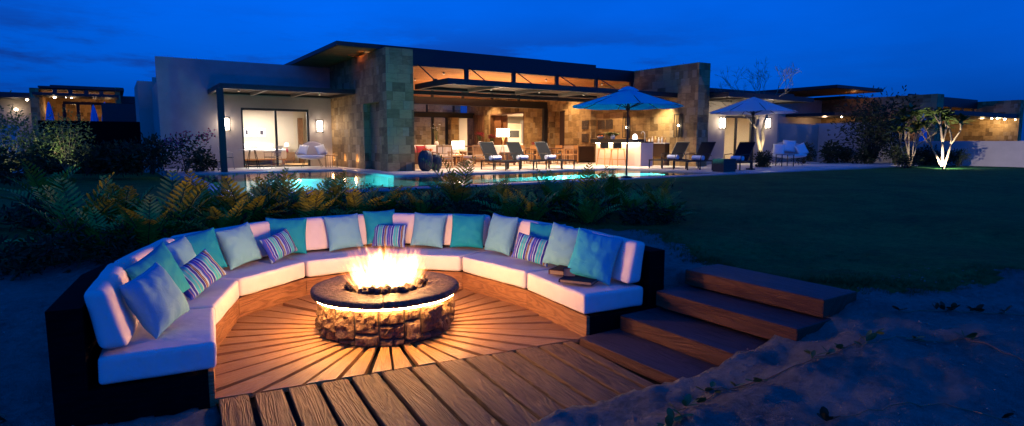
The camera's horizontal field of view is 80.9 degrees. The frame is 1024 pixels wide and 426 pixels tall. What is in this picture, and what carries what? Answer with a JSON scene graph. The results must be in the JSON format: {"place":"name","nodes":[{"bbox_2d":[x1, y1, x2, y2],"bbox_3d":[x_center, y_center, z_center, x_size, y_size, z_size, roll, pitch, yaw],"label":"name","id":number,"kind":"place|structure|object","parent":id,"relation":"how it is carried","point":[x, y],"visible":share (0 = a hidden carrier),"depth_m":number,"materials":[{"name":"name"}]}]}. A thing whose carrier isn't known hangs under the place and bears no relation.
{"place":"outdoors","nodes":[
{"label":"outdoors","id":0,"kind":"place"},
{"bbox_2d":[244,141,286,164],"bbox_3d":[-11.566,-2.724,27.218,2.100,1.050,2.400,-4,8,-33],"label":"bed","id":1,"kind":"object","parent":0,"point":[269,146],"visible":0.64,"depth_m":27.45,"materials":[{"name":"fabric"}]},
{"bbox_2d":[190,169,702,193],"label":"pool water","id":2,"kind":"structure","parent":0,"point":[314,178],"depth_m":18.19,"materials":[{"name":"liquid"}]},
{"bbox_2d":[0,227,1023,425],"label":"sand","id":3,"kind":"structure","parent":0,"point":[24,361],"depth_m":4.38,"materials":[{"name":"sand"}]},
{"bbox_2d":[0,232,73,280],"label":"shrub","id":4,"kind":"object","parent":3,"relation":"on","point":[12,256],"visible":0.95,"depth_m":6.80,"materials":[{"name":"green plant"}]},
{"bbox_2d":[20,217,109,270],"bbox_3d":[-5.299,0.383,7.155,0.754,0.709,0.846,4,8,29],"label":"shrub","id":5,"kind":"object","parent":3,"relation":"on","point":[71,255],"visible":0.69,"depth_m":7.07,"materials":[{"name":"green plant"}]},
{"bbox_2d":[78,220,145,264],"bbox_3d":[-4.821,0.429,7.280,0.776,0.650,0.691,-2,7,-15],"label":"shrub","id":6,"kind":"object","parent":3,"relation":"on","point":[120,247],"visible":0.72,"depth_m":7.21,"materials":[{"name":"green plant"}]},
{"bbox_2d":[93,194,217,248],"bbox_3d":[-4.588,0.172,7.704,1.472,0.768,1.060,-4,8,-31],"label":"cycad","id":7,"kind":"object","parent":3,"relation":"on","point":[144,225],"visible":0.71,"depth_m":7.55,"materials":[{"name":"green plant"}]},
{"bbox_2d":[101,170,228,238],"bbox_3d":[-4.821,-0.065,8.421,1.515,1.055,1.954,0,7,-3],"label":"cycad","id":8,"kind":"object","parent":3,"relation":"on","point":[185,197],"visible":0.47,"depth_m":8.35,"materials":[{"name":"green plant"}]},
{"bbox_2d":[175,196,253,230],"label":"cycad","id":9,"kind":"object","parent":3,"relation":"on","point":[233,218],"visible":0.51,"depth_m":8.11,"materials":[{"name":"green plant"}]},
{"bbox_2d":[264,178,361,218],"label":"cycad","id":10,"kind":"object","parent":3,"relation":"on","point":[310,210],"visible":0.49,"depth_m":8.85,"materials":[{"name":"green plant"}]},
{"bbox_2d":[324,183,397,215],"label":"cycad","id":11,"kind":"object","parent":3,"relation":"on","point":[359,202],"visible":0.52,"depth_m":9.29,"materials":[{"name":"green plant"}]},
{"bbox_2d":[215,288,582,403],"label":"timber deck","id":12,"kind":"structure","parent":3,"relation":"on","point":[286,346],"depth_m":5.73,"materials":[{"name":"wood"}]},
{"bbox_2d":[310,269,458,346],"bbox_3d":[-1.314,0.963,6.300,1.520,0.457,1.517,-4,8,-33],"label":"fire pit","id":13,"kind":"object","parent":12,"relation":"on","point":[426,312],"visible":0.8,"depth_m":5.74,"materials":[{"name":"stone"}]},
{"bbox_2d":[344,272,427,294],"bbox_3d":[-1.313,0.746,6.272,0.858,0.138,0.858,-2,7,-15],"label":"lava rock","id":14,"kind":"object","parent":13,"relation":"in","point":[378,284],"visible":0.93,"depth_m":6.27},
{"bbox_2d":[219,341,654,425],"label":"timber walkway","id":15,"kind":"structure","parent":3,"relation":"on","point":[525,387],"depth_m":4.63,"materials":[{"name":"wood"}]},
{"bbox_2d":[216,343,661,425],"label":"deck underlay","id":16,"kind":"object","parent":3,"relation":"on","point":[290,404],"depth_m":4.75,"materials":[{"name":"black"}]},
{"bbox_2d":[45,243,664,425],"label":"curved bench","id":17,"kind":"object","parent":16,"relation":"on","point":[82,395],"visible":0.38,"depth_m":4.42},
{"bbox_2d":[98,308,216,384],"bbox_3d":[-2.819,1.028,4.875,0.755,0.216,1.206,-3,7,-26],"label":"seat cushion","id":18,"kind":"object","parent":17,"relation":"on","point":[185,342],"visible":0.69,"depth_m":4.42,"materials":[{"name":"white fabric"}]},
{"bbox_2d":[84,263,138,348],"bbox_3d":[-3.086,0.690,4.701,0.256,0.437,1.183,-3,8,-27],"label":"back cushion","id":19,"kind":"object","parent":18,"relation":"on","point":[114,320],"visible":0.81,"depth_m":4.23,"materials":[{"name":"white fabric"}]},
{"bbox_2d":[119,262,188,338],"bbox_3d":[-2.794,0.676,4.720,0.246,0.480,0.480,-23,16,8],"label":"throw pillow","id":20,"kind":"object","parent":18,"relation":"on","point":[155,300],"visible":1,"depth_m":4.59,"materials":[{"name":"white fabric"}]},
{"bbox_2d":[125,242,189,292],"bbox_3d":[-3.111,0.580,5.305,0.186,0.499,0.538,-17,20,9],"label":"throw pillow","id":21,"kind":"object","parent":18,"relation":"on","point":[160,254],"visible":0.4,"depth_m":5.32,"materials":[{"name":"teal fabric"}]},
{"bbox_2d":[183,280,238,323],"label":"seat cushion","id":22,"kind":"object","parent":17,"relation":"on","point":[220,297],"visible":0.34,"depth_m":5.91,"materials":[{"name":"white fabric"}]},
{"bbox_2d":[114,238,174,266],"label":"back cushion","id":23,"kind":"object","parent":22,"relation":"on","point":[128,260],"visible":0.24,"depth_m":5.61,"materials":[{"name":"white fabric"}]},
{"bbox_2d":[153,235,196,267],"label":"throw pillow","id":24,"kind":"object","parent":22,"relation":"on","point":[181,250],"visible":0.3,"depth_m":6.09,"materials":[{"name":"grey fabric"}]},
{"bbox_2d":[173,227,227,267],"bbox_3d":[-3.478,0.444,6.667,0.480,0.480,0.214,-19,-2,-42],"label":"throw pillow","id":25,"kind":"object","parent":22,"relation":"on","point":[201,241],"visible":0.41,"depth_m":6.67,"materials":[{"name":"teal fabric"}]},
{"bbox_2d":[180,249,226,299],"bbox_3d":[-3.064,0.601,5.869,0.155,0.326,0.499,-29,15,30],"label":"throw pillow","id":26,"kind":"object","parent":22,"relation":"on","point":[203,270],"visible":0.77,"depth_m":5.83,"materials":[{"name":"fabric"}]},
{"bbox_2d":[218,257,304,295],"bbox_3d":[-3.129,0.753,7.216,0.753,0.216,1.476,3,7,22],"label":"seat cushion","id":27,"kind":"object","parent":17,"relation":"on","point":[255,276],"visible":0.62,"depth_m":7.08,"materials":[{"name":"white fabric"}]},
{"bbox_2d":[170,221,270,264],"bbox_3d":[-3.407,0.385,7.282,0.252,0.437,1.451,3,7,22],"label":"back cushion","id":28,"kind":"object","parent":27,"relation":"on","point":[260,230],"visible":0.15,"depth_m":7.60,"materials":[{"name":"white fabric"}]},
{"bbox_2d":[216,222,260,269],"bbox_3d":[-3.251,0.387,7.162,0.213,0.480,0.480,-16,6,25],"label":"throw pillow","id":29,"kind":"object","parent":27,"relation":"on","point":[238,245],"visible":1,"depth_m":7.05,"materials":[{"name":"white fabric"}]},
{"bbox_2d":[260,229,297,263],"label":"throw pillow","id":30,"kind":"object","parent":27,"relation":"on","point":[278,245],"visible":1,"depth_m":7.51,"materials":[{"name":"fabric"}]},
{"bbox_2d":[284,245,383,276],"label":"seat cushion","id":31,"kind":"object","parent":17,"relation":"on","point":[326,262],"visible":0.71,"depth_m":7.91,"materials":[{"name":"white fabric"}]},
{"bbox_2d":[265,218,306,253],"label":"throw pillow","id":32,"kind":"object","parent":31,"relation":"on","point":[296,229],"visible":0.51,"depth_m":7.89,"materials":[{"name":"teal fabric"}]},
{"bbox_2d":[293,214,366,249],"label":"back cushion","id":33,"kind":"object","parent":31,"relation":"on","point":[316,235],"visible":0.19,"depth_m":8.20,"materials":[{"name":"white fabric"}]},
{"bbox_2d":[323,213,362,250],"bbox_3d":[-2.318,0.262,8.283,0.480,0.480,0.214,-8,-7,-34],"label":"throw pillow","id":34,"kind":"object","parent":31,"relation":"on","point":[343,232],"visible":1,"depth_m":8.19,"materials":[{"name":"grey fabric"}]},
{"bbox_2d":[363,209,394,243],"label":"throw pillow","id":35,"kind":"object","parent":31,"relation":"on","point":[373,219],"visible":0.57,"depth_m":8.55,"materials":[{"name":"teal fabric"}]},
{"bbox_2d":[385,245,485,270],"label":"seat cushion","id":36,"kind":"object","parent":17,"relation":"on","point":[447,258],"visible":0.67,"depth_m":8.06,"materials":[{"name":"white fabric"}]},
{"bbox_2d":[372,224,406,247],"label":"throw pillow","id":37,"kind":"object","parent":36,"relation":"on","point":[390,235],"visible":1,"depth_m":8.43,"materials":[{"name":"fabric"}]},
{"bbox_2d":[410,212,446,247],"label":"throw pillow","id":38,"kind":"object","parent":36,"relation":"on","point":[428,229],"visible":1,"depth_m":8.39,"materials":[{"name":"grey fabric"}]},
{"bbox_2d":[393,213,490,245],"bbox_3d":[-1.097,0.228,8.630,1.578,0.433,0.252,1,7,12],"label":"back cushion","id":39,"kind":"object","parent":36,"relation":"on","point":[407,219],"visible":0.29,"depth_m":8.60,"materials":[{"name":"white fabric"}]},
{"bbox_2d":[450,214,484,248],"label":"throw pillow","id":40,"kind":"object","parent":36,"relation":"on","point":[467,230],"visible":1,"depth_m":8.28,"materials":[{"name":"teal fabric"}]},
{"bbox_2d":[462,250,557,288],"bbox_3d":[-0.030,0.693,7.732,0.754,0.216,1.576,-6,9,-40],"label":"seat cushion","id":41,"kind":"object","parent":17,"relation":"on","point":[498,266],"visible":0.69,"depth_m":7.44,"materials":[{"name":"white fabric"}]},
{"bbox_2d":[484,213,518,255],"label":"throw pillow","id":42,"kind":"object","parent":41,"relation":"on","point":[501,233],"visible":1,"depth_m":7.88,"materials":[{"name":"grey fabric"}]},
{"bbox_2d":[511,232,548,266],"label":"throw pillow","id":43,"kind":"object","parent":41,"relation":"on","point":[530,248],"visible":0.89,"depth_m":7.27,"materials":[{"name":"fabric"}]},
{"bbox_2d":[527,270,642,313],"bbox_3d":[0.750,0.821,6.623,0.751,0.216,1.259,-4,8,-28],"label":"seat cushion","id":44,"kind":"object","parent":17,"relation":"on","point":[598,296],"visible":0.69,"depth_m":6.18,"materials":[{"name":"white fabric"}]},
{"bbox_2d":[542,222,588,265],"bbox_3d":[0.621,0.393,7.007,0.480,0.499,0.215,14,-4,33],"label":"throw pillow","id":45,"kind":"object","parent":44,"relation":"on","point":[560,245],"visible":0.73,"depth_m":6.95,"materials":[{"name":"white fabric"}]},
{"bbox_2d":[568,228,622,284],"bbox_3d":[0.873,0.458,6.403,0.499,0.518,0.198,14,-11,23],"label":"throw pillow","id":46,"kind":"object","parent":44,"relation":"on","point":[594,256],"visible":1,"depth_m":6.32,"materials":[{"name":"teal fabric"}]},
{"bbox_2d":[575,228,644,283],"bbox_3d":[1.010,0.454,6.725,0.255,0.433,1.242,-4,8,-28],"label":"back cushion","id":47,"kind":"object","parent":44,"relation":"on","point":[627,267],"visible":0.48,"depth_m":6.22,"materials":[{"name":"white fabric"}]},
{"bbox_2d":[1,264,1023,425],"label":"sand debris","id":48,"kind":"object","parent":3,"relation":"on","point":[837,350],"visible":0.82,"depth_m":4.44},
{"bbox_2d":[580,328,718,382],"bbox_3d":[1.554,1.350,4.947,0.570,0.105,2.430,-4,8,-33],"label":"timber step","id":49,"kind":"object","parent":3,"relation":"on","point":[659,363],"visible":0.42,"depth_m":5.31,"materials":[{"name":"wood"}]},
{"bbox_2d":[620,307,767,365],"bbox_3d":[1.734,1.153,5.508,0.550,0.155,1.560,-4,8,-33],"label":"timber step","id":50,"kind":"object","parent":3,"relation":"on","point":[714,344],"visible":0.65,"depth_m":5.47,"materials":[{"name":"wood"}]},
{"bbox_2d":[657,387,740,425],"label":"beach vine","id":51,"kind":"object","parent":3,"relation":"on","point":[669,417],"visible":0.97,"depth_m":3.92,"materials":[{"name":"green"}]},
{"bbox_2d":[656,285,830,340],"bbox_3d":[2.121,0.934,5.678,0.530,0.160,1.540,-4,8,-33],"label":"timber step","id":52,"kind":"object","parent":3,"relation":"on","point":[762,320],"visible":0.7,"depth_m":5.47,"materials":[{"name":"wood"}]},
{"bbox_2d":[685,264,856,317],"bbox_3d":[2.467,0.728,5.884,0.540,0.160,1.500,-4,8,-33],"label":"timber step","id":53,"kind":"object","parent":3,"relation":"on","point":[813,299],"visible":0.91,"depth_m":5.62,"materials":[{"name":"wood"}]},
{"bbox_2d":[695,328,883,392],"bbox_3d":[2.131,1.105,4.429,1.570,0.370,0.256,-2,7,-13],"label":"beach vine","id":54,"kind":"object","parent":3,"relation":"on","point":[812,354],"visible":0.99,"depth_m":4.42,"materials":[{"name":"green"}]},
{"bbox_2d":[812,402,1014,425],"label":"beach vine","id":55,"kind":"object","parent":3,"relation":"on","point":[824,413],"visible":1,"depth_m":3.62,"materials":[{"name":"brown"}]},
{"bbox_2d":[854,330,1023,361],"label":"beach vine","id":56,"kind":"object","parent":3,"relation":"on","point":[870,335],"visible":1,"depth_m":4.55,"materials":[{"name":"brown"}]},
{"bbox_2d":[0,165,1023,296],"bbox_3d":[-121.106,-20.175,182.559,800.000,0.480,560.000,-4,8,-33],"label":"lawn","id":57,"kind":"structure","parent":0,"point":[889,221],"depth_m":10.33,"materials":[{"name":"green plant"}]},
{"bbox_2d":[0,145,40,185],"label":"garden shrub","id":58,"kind":"object","parent":57,"relation":"on","point":[8,165],"visible":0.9,"depth_m":15.86,"materials":[{"name":"green plant"}]},
{"bbox_2d":[0,90,49,175],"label":"lit shrub","id":59,"kind":"object","parent":57,"relation":"on","point":[4,137],"visible":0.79,"depth_m":16.88,"materials":[{"name":"green plant"}]},
{"bbox_2d":[0,193,67,231],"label":"shrub","id":60,"kind":"object","parent":57,"relation":"on","point":[28,216],"visible":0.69,"depth_m":8.39,"materials":[{"name":"green plant"}]},
{"bbox_2d":[16,139,62,179],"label":"garden shrub","id":61,"kind":"object","parent":57,"relation":"on","point":[44,165],"visible":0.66,"depth_m":17.68,"materials":[{"name":"green plant"}]},
{"bbox_2d":[0,113,81,172],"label":"lit shrub","id":62,"kind":"object","parent":57,"relation":"on","point":[47,137],"visible":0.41,"depth_m":19.68,"materials":[{"name":"green plant"}]},
{"bbox_2d":[0,158,102,207],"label":"cycad","id":63,"kind":"object","parent":57,"relation":"on","point":[36,183],"visible":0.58,"depth_m":9.25,"materials":[{"name":"green plant"}]},
{"bbox_2d":[25,106,95,171],"bbox_3d":[-15.176,-2.452,20.308,2.028,2.267,2.018,-6,9,-43],"label":"lit shrub","id":64,"kind":"object","parent":57,"relation":"on","point":[66,138],"visible":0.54,"depth_m":20.40,"materials":[{"name":"green plant"}]},
{"bbox_2d":[2,172,127,250],"bbox_3d":[-5.723,-0.013,7.943,1.260,1.064,1.767,-1,7,-12],"label":"cycad","id":65,"kind":"object","parent":57,"relation":"on","point":[53,200],"visible":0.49,"depth_m":7.92,"materials":[{"name":"green plant"}]},
{"bbox_2d":[0,85,136,148],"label":"neighbour villa","id":66,"kind":"object","parent":57,"relation":"on","point":[117,106],"visible":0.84,"depth_m":42.10,"materials":[{"name":"stone"}]},
{"bbox_2d":[59,145,112,176],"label":"garden shrub","id":67,"kind":"object","parent":57,"relation":"on","point":[87,162],"visible":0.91,"depth_m":19.86,"materials":[{"name":"green plant"}]},
{"bbox_2d":[38,120,142,173],"bbox_3d":[-17.126,-2.654,24.560,3.400,2.180,0.100,-4,8,-33],"label":"timber fence","id":68,"kind":"object","parent":57,"relation":"on","point":[105,131],"visible":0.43,"depth_m":24.57,"materials":[{"name":"wood"}]},
{"bbox_2d":[47,207,145,257],"bbox_3d":[-4.975,0.252,7.516,0.898,0.666,1.127,1,7,4],"label":"cycad","id":69,"kind":"object","parent":57,"relation":"on","point":[91,229],"visible":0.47,"depth_m":7.47,"materials":[{"name":"green plant"}]},
{"bbox_2d":[42,175,178,230],"bbox_3d":[-5.591,-0.088,8.770,1.250,0.905,1.735,3,7,23],"label":"cycad","id":70,"kind":"object","parent":57,"relation":"on","point":[122,202],"visible":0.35,"depth_m":8.43,"materials":[{"name":"green plant"}]},
{"bbox_2d":[100,138,156,177],"bbox_3d":[-13.105,-1.901,20.696,1.308,1.352,2.129,0,7,-1],"label":"garden shrub","id":71,"kind":"object","parent":57,"relation":"on","point":[127,162],"visible":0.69,"depth_m":20.23,"materials":[{"name":"green plant"}]},
{"bbox_2d":[124,132,176,174],"bbox_3d":[-12.103,-2.000,20.209,1.549,1.472,1.692,-5,9,-38],"label":"garden shrub","id":72,"kind":"object","parent":57,"relation":"on","point":[147,149],"visible":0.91,"depth_m":20.06,"materials":[{"name":"green plant"}]},
{"bbox_2d":[148,170,248,225],"bbox_3d":[-4.676,-0.187,9.139,1.598,0.963,1.140,0,7,1],"label":"cycad","id":73,"kind":"object","parent":57,"relation":"on","point":[218,192],"visible":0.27,"depth_m":8.95,"materials":[{"name":"green plant"}]},
{"bbox_2d":[179,176,292,222],"bbox_3d":[-4.079,-0.118,8.915,1.782,0.929,1.283,-1,7,-7],"label":"cycad","id":74,"kind":"object","parent":57,"relation":"on","point":[256,201],"visible":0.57,"depth_m":8.74,"materials":[{"name":"green plant"}]},
{"bbox_2d":[235,168,310,214],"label":"cycad","id":75,"kind":"object","parent":57,"relation":"on","point":[274,188],"visible":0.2,"depth_m":10.02,"materials":[{"name":"green plant"}]},
{"bbox_2d":[243,172,338,218],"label":"cycad","id":76,"kind":"object","parent":57,"relation":"on","point":[298,192],"visible":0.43,"depth_m":9.25,"materials":[{"name":"green plant"}]},
{"bbox_2d":[0,183,683,275],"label":"ground cover","id":77,"kind":"object","parent":57,"relation":"on","point":[77,258],"visible":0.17,"depth_m":9.77,"materials":[{"name":"green plant"}]},
{"bbox_2d":[310,170,375,214],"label":"cycad","id":78,"kind":"object","parent":57,"relation":"on","point":[335,188],"visible":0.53,"depth_m":10.17,"materials":[{"name":"green plant"}]},
{"bbox_2d":[362,181,414,210],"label":"cycad","id":79,"kind":"object","parent":57,"relation":"on","point":[395,197],"visible":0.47,"depth_m":10.11,"materials":[{"name":"green plant"}]},
{"bbox_2d":[400,187,451,212],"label":"cycad","id":80,"kind":"object","parent":57,"relation":"on","point":[416,202],"visible":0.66,"depth_m":10.07,"materials":[{"name":"green plant"}]},
{"bbox_2d":[400,153,497,209],"bbox_3d":[-1.095,-0.571,11.111,2.010,1.086,1.559,0,7,-3],"label":"cycad","id":81,"kind":"object","parent":57,"relation":"on","point":[456,191],"visible":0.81,"depth_m":11.21,"materials":[{"name":"green plant"}]},
{"bbox_2d":[134,41,813,175],"bbox_3d":[-3.004,-4.610,30.932,27.400,5.180,24.100,-4,8,-33],"label":"villa","id":82,"kind":"object","parent":57,"relation":"on","point":[379,107],"visible":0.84,"depth_m":24.66,"materials":[{"name":"stone"}]},
{"bbox_2d":[241,108,309,166],"bbox_3d":[-9.685,-3.092,24.697,2.630,2.360,0.100,-4,8,-33],"label":"glass door","id":83,"kind":"structure","parent":82,"relation":"in","point":[259,109],"depth_m":24.63,"materials":[{"name":"black"}]},
{"bbox_2d":[454,192,503,217],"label":"shrub","id":84,"kind":"object","parent":57,"relation":"on","point":[466,210],"visible":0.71,"depth_m":10.37,"materials":[{"name":"green plant"}]},
{"bbox_2d":[472,189,543,218],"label":"cycad","id":85,"kind":"object","parent":57,"relation":"on","point":[507,210],"visible":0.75,"depth_m":9.88,"materials":[{"name":"green plant"}]},
{"bbox_2d":[502,188,557,220],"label":"cycad","id":86,"kind":"object","parent":57,"relation":"on","point":[536,215],"visible":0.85,"depth_m":9.73,"materials":[{"name":"green plant"}]},
{"bbox_2d":[517,168,581,212],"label":"cycad","id":87,"kind":"object","parent":57,"relation":"on","point":[552,187],"visible":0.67,"depth_m":11.17,"materials":[{"name":"green plant"}]},
{"bbox_2d":[533,196,578,222],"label":"shrub","id":88,"kind":"object","parent":57,"relation":"on","point":[556,214],"visible":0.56,"depth_m":10.13,"materials":[{"name":"green plant"}]},
{"bbox_2d":[552,191,622,225],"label":"cycad","id":89,"kind":"object","parent":57,"relation":"on","point":[587,214],"visible":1,"depth_m":9.68,"materials":[{"name":"green plant"}]},
{"bbox_2d":[549,163,630,216],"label":"cycad","id":90,"kind":"object","parent":57,"relation":"on","point":[573,201],"visible":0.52,"depth_m":10.70,"materials":[{"name":"green plant"}]},
{"bbox_2d":[574,166,646,209],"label":"cycad","id":91,"kind":"object","parent":57,"relation":"on","point":[612,186],"visible":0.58,"depth_m":11.34,"materials":[{"name":"green plant"}]},
{"bbox_2d":[619,200,668,225],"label":"shrub","id":92,"kind":"object","parent":57,"relation":"on","point":[628,215],"visible":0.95,"depth_m":9.94,"materials":[{"name":"green plant"}]},
{"bbox_2d":[635,188,700,220],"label":"cycad","id":93,"kind":"object","parent":57,"relation":"on","point":[666,200],"visible":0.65,"depth_m":10.09,"materials":[{"name":"green plant"}]},
{"bbox_2d":[709,58,800,156],"bbox_3d":[10.318,-4.416,26.393,3.966,4.784,2.296,-2,7,-17],"label":"bare tree","id":94,"kind":"object","parent":57,"relation":"on","point":[760,144],"visible":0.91,"depth_m":25.93,"materials":[{"name":"brown plant"}]},
{"bbox_2d":[776,123,818,161],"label":"garden wall","id":95,"kind":"structure","parent":57,"relation":"on","point":[802,133],"depth_m":31.64,"materials":[{"name":"paint"}]},
{"bbox_2d":[817,140,846,162],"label":"garden shrub","id":96,"kind":"object","parent":57,"relation":"on","point":[826,152],"visible":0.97,"depth_m":28.97,"materials":[{"name":"green plant"}]},
{"bbox_2d":[817,122,906,163],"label":"garden wall","id":97,"kind":"structure","parent":57,"relation":"on","point":[823,136],"depth_m":31.64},
{"bbox_2d":[827,85,923,163],"bbox_3d":[17.301,-4.191,28.613,3.885,3.802,3.826,-4,8,-33],"label":"leafy shrub","id":98,"kind":"object","parent":57,"relation":"on","point":[878,125],"visible":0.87,"depth_m":28.26,"materials":[{"name":"green plant"}]},
{"bbox_2d":[760,85,1023,140],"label":"neighbour villa","id":99,"kind":"object","parent":57,"relation":"on","point":[999,121],"visible":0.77,"depth_m":45.33,"materials":[{"name":"stone"}]},
{"bbox_2d":[885,103,955,165],"bbox_3d":[16.721,-3.226,25.017,3.519,2.706,1.978,-4,8,-33],"label":"frangipani tree","id":100,"kind":"object","parent":57,"relation":"on","point":[904,118],"visible":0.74,"depth_m":24.96,"materials":[{"name":"green plant"}]},
{"bbox_2d":[904,107,976,168],"bbox_3d":[16.788,-2.933,23.613,2.662,2.504,1.778,-3,7,-22],"label":"frangipani tree","id":101,"kind":"object","parent":57,"relation":"on","point":[943,115],"visible":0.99,"depth_m":23.79,"materials":[{"name":"green plant"}]},
{"bbox_2d":[905,141,1023,166],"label":"garden wall","id":102,"kind":"structure","parent":57,"relation":"on","point":[999,153],"depth_m":26.38,"materials":[{"name":"paint"}]},
{"bbox_2d":[0,0,1023,140],"label":"sky","id":103,"kind":"structure","parent":0,"point":[964,49],"materials":[{"name":"blue"}]},
{"bbox_2d":[163,162,897,179],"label":"terrace","id":104,"kind":"structure","parent":0,"point":[790,166],"depth_m":23.19,"materials":[{"name":"stone"}]},
{"bbox_2d":[160,127,215,172],"bbox_3d":[-10.716,-2.041,19.861,1.617,1.563,1.570,-1,7,-6],"label":"bush","id":105,"kind":"object","parent":104,"relation":"on","point":[171,141],"visible":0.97,"depth_m":19.72,"materials":[{"name":"green plant"}]},
{"bbox_2d":[591,139,653,165],"bbox_3d":[4.791,-2.674,26.445,1.000,1.140,2.900,-4,8,-33],"label":"bar counter","id":106,"kind":"object","parent":104,"relation":"on","point":[640,152],"visible":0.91,"depth_m":25.67,"materials":[{"name":"beige"}]},
{"bbox_2d":[710,95,796,169],"bbox_3d":[8.836,-2.954,22.102,3.100,2.710,3.100,-5,9,-38],"label":"parasol","id":107,"kind":"object","parent":104,"relation":"on","point":[753,105],"visible":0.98,"depth_m":21.62,"materials":[{"name":"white fabric"}]},
{"bbox_2d":[177,165,917,196],"bbox_3d":[3.489,-1.533,23.483,28.300,0.405,10.400,-4,8,-33],"label":"pool coping","id":108,"kind":"object","parent":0,"point":[181,175],"visible":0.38,"depth_m":20.11,"materials":[{"name":"stone"}]},
{"bbox_2d":[572,86,682,177],"bbox_3d":[3.317,-2.321,17.270,3.200,2.620,3.200,7,9,44],"label":"parasol","id":109,"kind":"object","parent":108,"relation":"on","point":[627,98],"visible":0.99,"depth_m":16.98,"materials":[{"name":"teal fabric"}]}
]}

